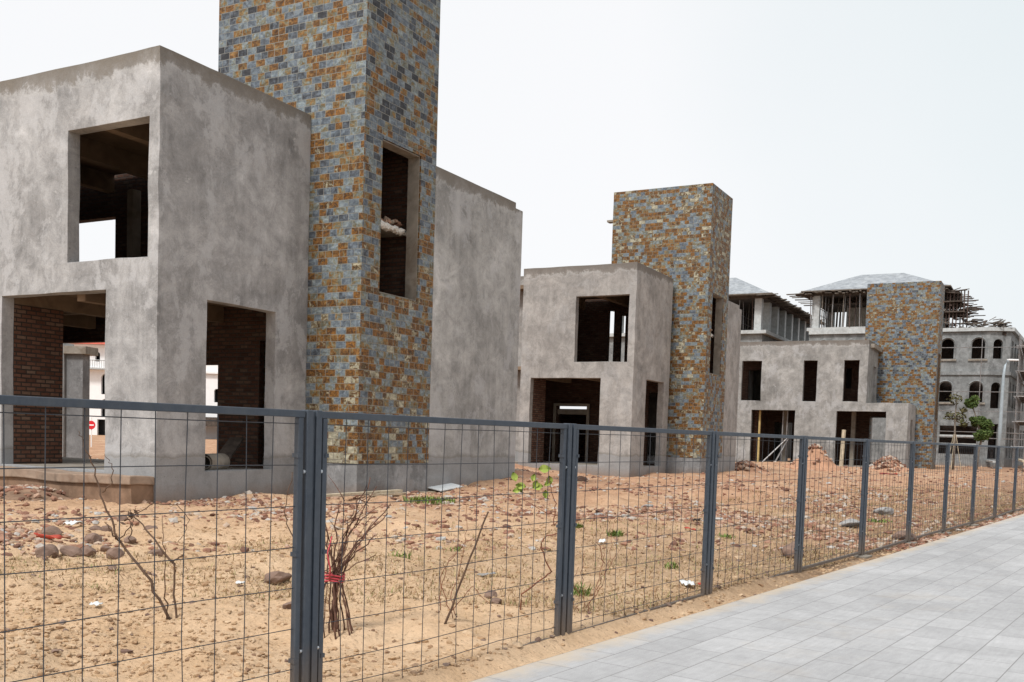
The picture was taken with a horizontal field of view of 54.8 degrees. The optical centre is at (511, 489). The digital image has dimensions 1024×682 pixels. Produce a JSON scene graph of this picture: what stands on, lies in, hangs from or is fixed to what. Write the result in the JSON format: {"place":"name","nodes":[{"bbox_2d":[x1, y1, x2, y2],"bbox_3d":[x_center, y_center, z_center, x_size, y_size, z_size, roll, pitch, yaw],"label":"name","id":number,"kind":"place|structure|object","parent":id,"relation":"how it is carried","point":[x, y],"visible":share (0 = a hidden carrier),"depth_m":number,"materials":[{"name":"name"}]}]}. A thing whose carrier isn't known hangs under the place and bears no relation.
{"place":"outdoors","nodes":[
{"label":"outdoors","id":0,"kind":"place"},
{"bbox_2d":[219,437,243,458],"bbox_3d":[-5.845,-0.742,20.218,0.300,0.654,1.102,2,3,7],"label":"plank","id":1,"kind":"object","parent":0,"point":[230,447],"visible":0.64,"depth_m":20.41,"materials":[{"name":"wood"}]},
{"bbox_2d":[0,435,1023,681],"bbox_3d":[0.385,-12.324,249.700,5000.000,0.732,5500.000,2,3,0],"label":"ground","id":2,"kind":"structure","parent":0,"point":[410,629],"depth_m":10.09,"materials":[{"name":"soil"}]},
{"bbox_2d":[0,484,84,501],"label":"rubble heap","id":3,"kind":"object","parent":2,"relation":"on","point":[25,492],"visible":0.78,"depth_m":17.04,"materials":[{"name":"stone"}]},
{"bbox_2d":[35,544,58,558],"bbox_3d":[-4.574,0.620,9.708,0.214,0.172,0.193,14,5,-29],"label":"stone","id":4,"kind":"object","parent":2,"relation":"on","point":[52,550],"visible":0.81,"depth_m":9.64,"materials":[{"name":"brown stone"}]},
{"bbox_2d":[34,532,64,538],"bbox_3d":[-4.914,0.497,10.474,0.284,0.057,0.139,6,-2,-6],"label":"plastic scrap","id":5,"kind":"object","parent":2,"relation":"on","point":[59,536],"visible":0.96,"depth_m":10.43,"materials":[{"name":"red plastic"}]},
{"bbox_2d":[42,525,62,534],"bbox_3d":[-5.158,0.490,11.086,0.214,0.165,0.261,13,1,-4],"label":"stone","id":6,"kind":"object","parent":2,"relation":"on","point":[52,530],"visible":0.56,"depth_m":11.01,"materials":[{"name":"beige stone"}]},
{"bbox_2d":[60,545,82,556],"bbox_3d":[-4.396,0.630,9.883,0.242,0.123,0.183,17,1,-14],"label":"stone","id":7,"kind":"object","parent":2,"relation":"on","point":[70,551],"visible":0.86,"depth_m":9.82,"materials":[{"name":"brown stone"}]},
{"bbox_2d":[63,520,84,525],"bbox_3d":[-5.457,0.416,12.298,0.132,0.059,0.235,2,5,20],"label":"plastic scrap","id":8,"kind":"object","parent":2,"relation":"on","point":[74,522],"visible":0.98,"depth_m":12.25,"materials":[{"name":"white plastic"}]},
{"bbox_2d":[62,343,97,457],"bbox_3d":[-13.678,-2.367,30.180,1.760,4.150,0.720,2,3,6],"label":"concrete gateway","id":9,"kind":"object","parent":2,"relation":"on","point":[76,372],"visible":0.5,"depth_m":29.90,"materials":[{"name":"grey concrete"}]},
{"bbox_2d":[81,546,96,556],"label":"stone","id":10,"kind":"object","parent":2,"relation":"on","point":[88,551],"visible":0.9,"depth_m":9.88,"materials":[{"name":"brown stone"}]},
{"bbox_2d":[89,417,94,446],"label":"no entry sign","id":11,"kind":"object","parent":2,"relation":"on","point":[91,424],"visible":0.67,"depth_m":54.89,"materials":[{"name":"metal"}]},
{"bbox_2d":[84,533,102,543],"bbox_3d":[-4.624,0.549,10.878,0.202,0.146,0.170,3,4,26],"label":"stone","id":12,"kind":"object","parent":2,"relation":"on","point":[91,538],"visible":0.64,"depth_m":10.81,"materials":[{"name":"beige stone"}]},
{"bbox_2d":[89,601,102,605],"bbox_3d":[-3.403,0.934,8.084,0.084,0.036,0.099,2,3,4],"label":"paper scrap","id":13,"kind":"object","parent":2,"relation":"on","point":[96,603],"visible":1,"depth_m":8.06,"materials":[{"name":"white paper"}]},
{"bbox_2d":[90,525,102,530],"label":"stone","id":14,"kind":"object","parent":2,"relation":"on","point":[95,527],"visible":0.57,"depth_m":11.90,"materials":[{"name":"beige stone"}]},
{"bbox_2d":[100,546,110,551],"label":"stone","id":15,"kind":"object","parent":2,"relation":"on","point":[104,548],"visible":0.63,"depth_m":10.36,"materials":[{"name":"beige stone"}]},
{"bbox_2d":[102,525,112,531],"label":"stone","id":16,"kind":"object","parent":2,"relation":"on","point":[105,528],"visible":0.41,"depth_m":12.22,"materials":[{"name":"beige stone"}]},
{"bbox_2d":[108,564,117,570],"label":"stone","id":17,"kind":"object","parent":2,"relation":"on","point":[112,567],"visible":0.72,"depth_m":9.31,"materials":[{"name":"stone"}]},
{"bbox_2d":[106,547,124,559],"bbox_3d":[-3.968,0.657,9.886,0.173,0.162,0.155,1,3,-13],"label":"stone","id":18,"kind":"object","parent":2,"relation":"on","point":[112,553],"visible":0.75,"depth_m":9.83,"materials":[{"name":"brown stone"}]},
{"bbox_2d":[117,516,127,521],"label":"stone","id":19,"kind":"object","parent":2,"relation":"on","point":[122,518],"visible":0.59,"depth_m":12.82,"materials":[{"name":"beige stone"}]},
{"bbox_2d":[124,536,136,543],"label":"stone","id":20,"kind":"object","parent":2,"relation":"on","point":[132,539],"visible":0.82,"depth_m":11.28,"materials":[{"name":"beige stone"}]},
{"bbox_2d":[79,432,189,619],"bbox_3d":[-2.930,0.306,7.636,0.955,1.485,0.328,3,3,23],"label":"bare shrub","id":21,"kind":"object","parent":2,"relation":"on","point":[165,610],"visible":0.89,"depth_m":7.62,"materials":[{"name":"brown plant"}]},
{"bbox_2d":[68,342,217,438],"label":"apartment house","id":22,"kind":"structure","parent":2,"relation":"on","point":[97,377],"depth_m":109.88,"materials":[{"name":"white plaster"},{"name":"dark glass"},{"name":"red tile"}]},
{"bbox_2d":[143,525,157,529],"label":"stone","id":23,"kind":"object","parent":2,"relation":"on","point":[148,527],"visible":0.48,"depth_m":12.24,"materials":[{"name":"beige stone"}]},
{"bbox_2d":[148,549,163,556],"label":"stone","id":24,"kind":"object","parent":2,"relation":"on","point":[158,552],"visible":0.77,"depth_m":10.20,"materials":[{"name":"brown stone"}]},
{"bbox_2d":[0,0,522,504],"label":"villa shell","id":25,"kind":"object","parent":2,"relation":"on","point":[292,210],"visible":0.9,"depth_m":20.00,"materials":[{"name":"concrete"}]},
{"bbox_2d":[205,453,229,469],"bbox_3d":[-5.758,-0.524,19.040,0.340,0.340,0.700,2,3,11],"label":"concrete pipe","id":26,"kind":"object","parent":25,"relation":"on","point":[211,459],"visible":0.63,"depth_m":18.98,"materials":[{"name":"grey concrete"}]},
{"bbox_2d":[264,571,291,584],"bbox_3d":[-2.291,0.872,9.570,0.318,0.137,0.234,-14,-19,39],"label":"boulder","id":27,"kind":"object","parent":2,"relation":"on","point":[278,577],"visible":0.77,"depth_m":9.46,"materials":[{"name":"brown stone"}]},
{"bbox_2d":[282,601,290,608],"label":"stone","id":28,"kind":"object","parent":2,"relation":"on","point":[287,605],"visible":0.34,"depth_m":8.21,"materials":[{"name":"brown stone"}]},
{"bbox_2d":[284,472,292,536],"bbox_3d":[-1.710,0.460,7.720,0.155,1.189,0.023,2,3,0],"label":"thin twig","id":29,"kind":"object","parent":2,"relation":"on","point":[285,508],"visible":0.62,"depth_m":7.70,"materials":[{"name":"brown plant"}]},
{"bbox_2d":[323,475,390,639],"bbox_3d":[-1.242,0.514,7.472,0.631,1.233,0.301,2,3,0],"label":"stick bundle","id":30,"kind":"object","parent":2,"relation":"on","point":[333,575],"visible":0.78,"depth_m":7.47,"materials":[{"name":"brown wood"}]},
{"bbox_2d":[326,489,402,496],"bbox_3d":[-2.958,0.074,19.480,0.120,0.084,3.226,3,3,21],"label":"plank","id":31,"kind":"object","parent":2,"relation":"on","point":[359,493],"visible":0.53,"depth_m":19.30,"materials":[{"name":"beige wood"}]},
{"bbox_2d":[387,550,411,559],"bbox_3d":[-1.309,0.764,11.476,0.306,0.138,0.329,3,4,27],"label":"weed","id":32,"kind":"object","parent":2,"relation":"on","point":[406,556],"visible":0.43,"depth_m":11.46,"materials":[{"name":"green plant"}]},
{"bbox_2d":[369,491,435,496],"bbox_3d":[-2.282,0.089,20.994,0.070,0.116,2.960,3,3,21],"label":"plank","id":33,"kind":"object","parent":2,"relation":"on","point":[390,494],"visible":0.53,"depth_m":20.45,"materials":[{"name":"wood"}]},
{"bbox_2d":[0,521,837,681],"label":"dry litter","id":34,"kind":"object","parent":2,"relation":"on","point":[350,607],"visible":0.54,"depth_m":8.42,"materials":[{"name":"plant"}]},
{"bbox_2d":[403,494,454,504],"bbox_3d":[-1.602,0.190,19.066,1.063,0.140,1.032,2,3,0],"label":"weed","id":35,"kind":"object","parent":2,"relation":"on","point":[411,498],"visible":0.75,"depth_m":18.96,"materials":[{"name":"green plant"}]},
{"bbox_2d":[439,504,491,623],"bbox_3d":[-0.357,0.621,7.772,0.424,1.015,0.078,2,3,0],"label":"leaning stick","id":36,"kind":"object","parent":2,"relation":"on","point":[451,609],"visible":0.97,"depth_m":7.76,"materials":[{"name":"brown wood"}]},
{"bbox_2d":[477,572,495,575],"bbox_3d":[-0.287,0.962,11.208,0.219,0.031,0.132,-5,2,-26],"label":"stone chip","id":37,"kind":"object","parent":2,"relation":"on","point":[482,574],"visible":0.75,"depth_m":11.18,"materials":[{"name":"white stone"}]},
{"bbox_2d":[0,485,980,676],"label":"soil lumps","id":38,"kind":"object","parent":2,"relation":"on","point":[465,632],"visible":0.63,"depth_m":8.08,"materials":[{"name":"brown soil"}]},
{"bbox_2d":[484,590,497,598],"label":"stone","id":39,"kind":"object","parent":2,"relation":"on","point":[489,594],"visible":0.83,"depth_m":9.13,"materials":[{"name":"beige stone"}]},
{"bbox_2d":[490,598,501,603],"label":"stone","id":40,"kind":"object","parent":2,"relation":"on","point":[495,600],"visible":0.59,"depth_m":8.63,"materials":[{"name":"beige stone"}]},
{"bbox_2d":[5,491,993,676],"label":"pebbles","id":41,"kind":"object","parent":2,"relation":"on","point":[538,639],"visible":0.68,"depth_m":8.73,"materials":[{"name":"brown stone"}]},
{"bbox_2d":[0,395,1023,681],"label":"wire fence","id":42,"kind":"object","parent":2,"relation":"on","point":[310,455],"visible":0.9,"depth_m":6.73,"materials":[{"name":"grey metal"}]},
{"bbox_2d":[0,455,1023,556],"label":"rubble","id":43,"kind":"object","parent":2,"relation":"on","point":[30,535],"visible":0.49,"depth_m":17.98,"materials":[{"name":"stone"}]},
{"bbox_2d":[428,483,461,490],"bbox_3d":[-1.633,-0.082,22.816,0.640,0.020,1.000,14,12,27],"label":"board","id":44,"kind":"object","parent":43,"relation":"on","point":[449,486],"visible":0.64,"depth_m":22.68,"materials":[{"name":"white"}]},
{"bbox_2d":[0,476,1023,680],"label":"soil clods","id":45,"kind":"object","parent":2,"relation":"on","point":[247,669],"visible":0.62,"depth_m":8.25,"materials":[{"name":"brown soil"}]},
{"bbox_2d":[515,464,527,468],"bbox_3d":[-1.166,-0.819,36.788,4.365,0.912,4.320,2,3,0],"label":"rubble heap","id":46,"kind":"object","parent":2,"relation":"on","point":[518,465],"visible":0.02,"depth_m":35.97,"materials":[{"name":"orange soil"}]},
{"bbox_2d":[511,465,557,609],"bbox_3d":[0.227,0.463,8.244,0.501,1.348,0.234,2,3,0],"label":"vine","id":47,"kind":"object","parent":2,"relation":"on","point":[539,486],"visible":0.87,"depth_m":8.13,"materials":[{"name":"green plant"}]},
{"bbox_2d":[515,468,558,481],"bbox_3d":[0.183,-0.155,26.984,3.120,0.851,3.120,2,3,0],"label":"rubble heap","id":48,"kind":"object","parent":2,"relation":"on","point":[524,473],"visible":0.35,"depth_m":26.43,"materials":[{"name":"orange stone"}]},
{"bbox_2d":[577,476,586,481],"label":"stone","id":49,"kind":"object","parent":2,"relation":"on","point":[580,478],"visible":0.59,"depth_m":30.20,"materials":[{"name":"stone"}]},
{"bbox_2d":[573,583,592,597],"bbox_3d":[0.712,1.007,10.000,0.210,0.159,0.243,4,4,34],"label":"weed","id":50,"kind":"object","parent":2,"relation":"on","point":[587,591],"visible":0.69,"depth_m":9.97,"materials":[{"name":"green plant"}]},
{"bbox_2d":[573,523,621,611],"bbox_3d":[0.726,0.712,8.646,0.464,0.842,0.044,2,3,0],"label":"bare shrub","id":51,"kind":"object","parent":2,"relation":"on","point":[599,574],"visible":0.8,"depth_m":8.65,"materials":[{"name":"brown plant"}]},
{"bbox_2d":[606,530,623,536],"bbox_3d":[1.580,0.666,15.249,0.281,0.120,0.271,2,3,0],"label":"weed","id":52,"kind":"object","parent":2,"relation":"on","point":[616,533],"visible":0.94,"depth_m":15.20,"materials":[{"name":"green plant"}]},
{"bbox_2d":[515,183,741,476],"bbox_3d":[3.118,-6.246,42.121,10.913,12.262,9.072,4,4,28],"label":"villa shell","id":53,"kind":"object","parent":2,"relation":"on","point":[660,282],"visible":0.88,"depth_m":39.44,"materials":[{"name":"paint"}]},
{"bbox_2d":[664,562,680,568],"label":"weed","id":54,"kind":"object","parent":2,"relation":"on","point":[673,566],"visible":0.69,"depth_m":11.67,"materials":[{"name":"green plant"}]},
{"bbox_2d":[680,580,694,585],"bbox_3d":[1.821,0.969,10.280,0.100,0.041,0.239,-5,4,-10],"label":"foam scrap","id":55,"kind":"object","parent":2,"relation":"on","point":[685,582],"visible":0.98,"depth_m":10.25,"materials":[{"name":"white plastic"}]},
{"bbox_2d":[609,278,825,457],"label":"apartment block","id":56,"kind":"structure","parent":2,"relation":"on","point":[768,316],"depth_m":88.19,"materials":[{"name":"concrete"}]},
{"bbox_2d":[717,532,734,538],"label":"weed","id":57,"kind":"object","parent":2,"relation":"on","point":[726,535],"visible":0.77,"depth_m":17.00,"materials":[{"name":"green plant"}]},
{"bbox_2d":[735,460,770,473],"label":"rubble heap","id":58,"kind":"object","parent":2,"relation":"on","point":[743,465],"visible":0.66,"depth_m":44.22,"materials":[{"name":"orange stone"}]},
{"bbox_2d":[762,438,787,461],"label":"scaffold pole","id":59,"kind":"object","parent":2,"relation":"on","point":[776,448],"visible":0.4,"depth_m":62.92,"materials":[{"name":"grey metal"}]},
{"bbox_2d":[776,439,788,459],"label":"scaffold pole","id":60,"kind":"object","parent":2,"relation":"on","point":[781,449],"visible":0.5,"depth_m":62.76,"materials":[{"name":"grey metal"}]},
{"bbox_2d":[782,541,803,557],"bbox_3d":[4.243,0.928,14.906,0.331,0.302,0.371,8,5,13],"label":"stone","id":61,"kind":"object","parent":2,"relation":"on","point":[786,550],"visible":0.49,"depth_m":14.78,"materials":[{"name":"beige stone"}]},
{"bbox_2d":[782,443,844,471],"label":"soil mound","id":62,"kind":"object","parent":2,"relation":"on","point":[821,455],"visible":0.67,"depth_m":51.82,"materials":[{"name":"soil"}]},
{"bbox_2d":[735,281,944,468],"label":"villa shell","id":63,"kind":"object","parent":2,"relation":"on","point":[888,368],"visible":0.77,"depth_m":62.45,"materials":[{"name":"concrete"}]},
{"bbox_2d":[757,410,760,461],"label":"timber post","id":64,"kind":"object","parent":63,"relation":"on","point":[758,445],"visible":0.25,"depth_m":63.90,"materials":[{"name":"yellow wood"}]},
{"bbox_2d":[780,410,783,461],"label":"scaffold pole","id":65,"kind":"object","parent":63,"relation":"on","point":[782,433],"depth_m":63.36,"materials":[{"name":"metal"}]},
{"bbox_2d":[785,410,788,461],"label":"scaffold pole","id":66,"kind":"object","parent":63,"relation":"on","point":[787,430],"depth_m":63.14,"materials":[{"name":"metal"}]},
{"bbox_2d":[839,430,845,465],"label":"timber post","id":67,"kind":"object","parent":2,"relation":"on","point":[843,435],"visible":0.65,"depth_m":60.67,"materials":[{"name":"beige wood"}]},
{"bbox_2d":[839,519,858,526],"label":"stone","id":68,"kind":"object","parent":2,"relation":"on","point":[847,523],"visible":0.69,"depth_m":19.37,"materials":[{"name":"white stone"}]},
{"bbox_2d":[869,518,891,522],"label":"weed","id":69,"kind":"object","parent":2,"relation":"on","point":[875,521],"visible":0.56,"depth_m":21.41,"materials":[{"name":"green plant"}]},
{"bbox_2d":[873,507,893,514],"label":"stone","id":70,"kind":"object","parent":2,"relation":"on","point":[886,510],"visible":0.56,"depth_m":23.21,"materials":[{"name":"white stone"}]},
{"bbox_2d":[857,455,914,471],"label":"brick heap","id":71,"kind":"object","parent":2,"relation":"on","point":[900,466],"visible":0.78,"depth_m":54.25,"materials":[{"name":"orange brick"}]},
{"bbox_2d":[786,273,1023,466],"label":"apartment block","id":72,"kind":"structure","parent":2,"relation":"on","point":[960,369],"depth_m":77.85,"materials":[{"name":"concrete"}]},
{"bbox_2d":[893,530,916,540],"bbox_3d":[6.827,0.824,17.179,0.419,0.220,0.426,9,0,23],"label":"stone","id":73,"kind":"object","parent":2,"relation":"on","point":[903,535],"visible":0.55,"depth_m":17.04,"materials":[{"name":"beige stone"}]},
{"bbox_2d":[943,392,969,469],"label":"tree","id":74,"kind":"object","parent":2,"relation":"on","point":[963,410],"visible":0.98,"depth_m":63.77,"materials":[{"name":"green plant"}]},
{"bbox_2d":[963,395,993,468],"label":"tree","id":75,"kind":"object","parent":2,"relation":"on","point":[984,426],"visible":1,"depth_m":62.61,"materials":[{"name":"green plant"}]},
{"bbox_2d":[937,335,1023,467],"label":"scaffold","id":76,"kind":"object","parent":2,"relation":"on","point":[979,391],"visible":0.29,"depth_m":75.36,"materials":[{"name":"metal"}]},
{"bbox_2d":[993,359,1018,468],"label":"street lamp","id":77,"kind":"object","parent":2,"relation":"on","point":[1001,411],"visible":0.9,"depth_m":69.64,"materials":[{"name":"metal"}]},
{"bbox_2d":[1011,334,1023,467],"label":"scaffold","id":78,"kind":"object","parent":2,"relation":"on","point":[1019,398],"visible":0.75,"depth_m":77.97,"materials":[{"name":"grey metal"}]},
{"bbox_2d":[0,0,1023,408],"label":"sky","id":79,"kind":"structure","parent":0,"point":[846,139],"materials":[{"name":"white"}]},
{"bbox_2d":[470,514,1023,681],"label":"pavement","id":80,"kind":"structure","parent":0,"point":[949,609],"depth_m":8.43,"materials":[{"name":"grey stone"}]}
]}

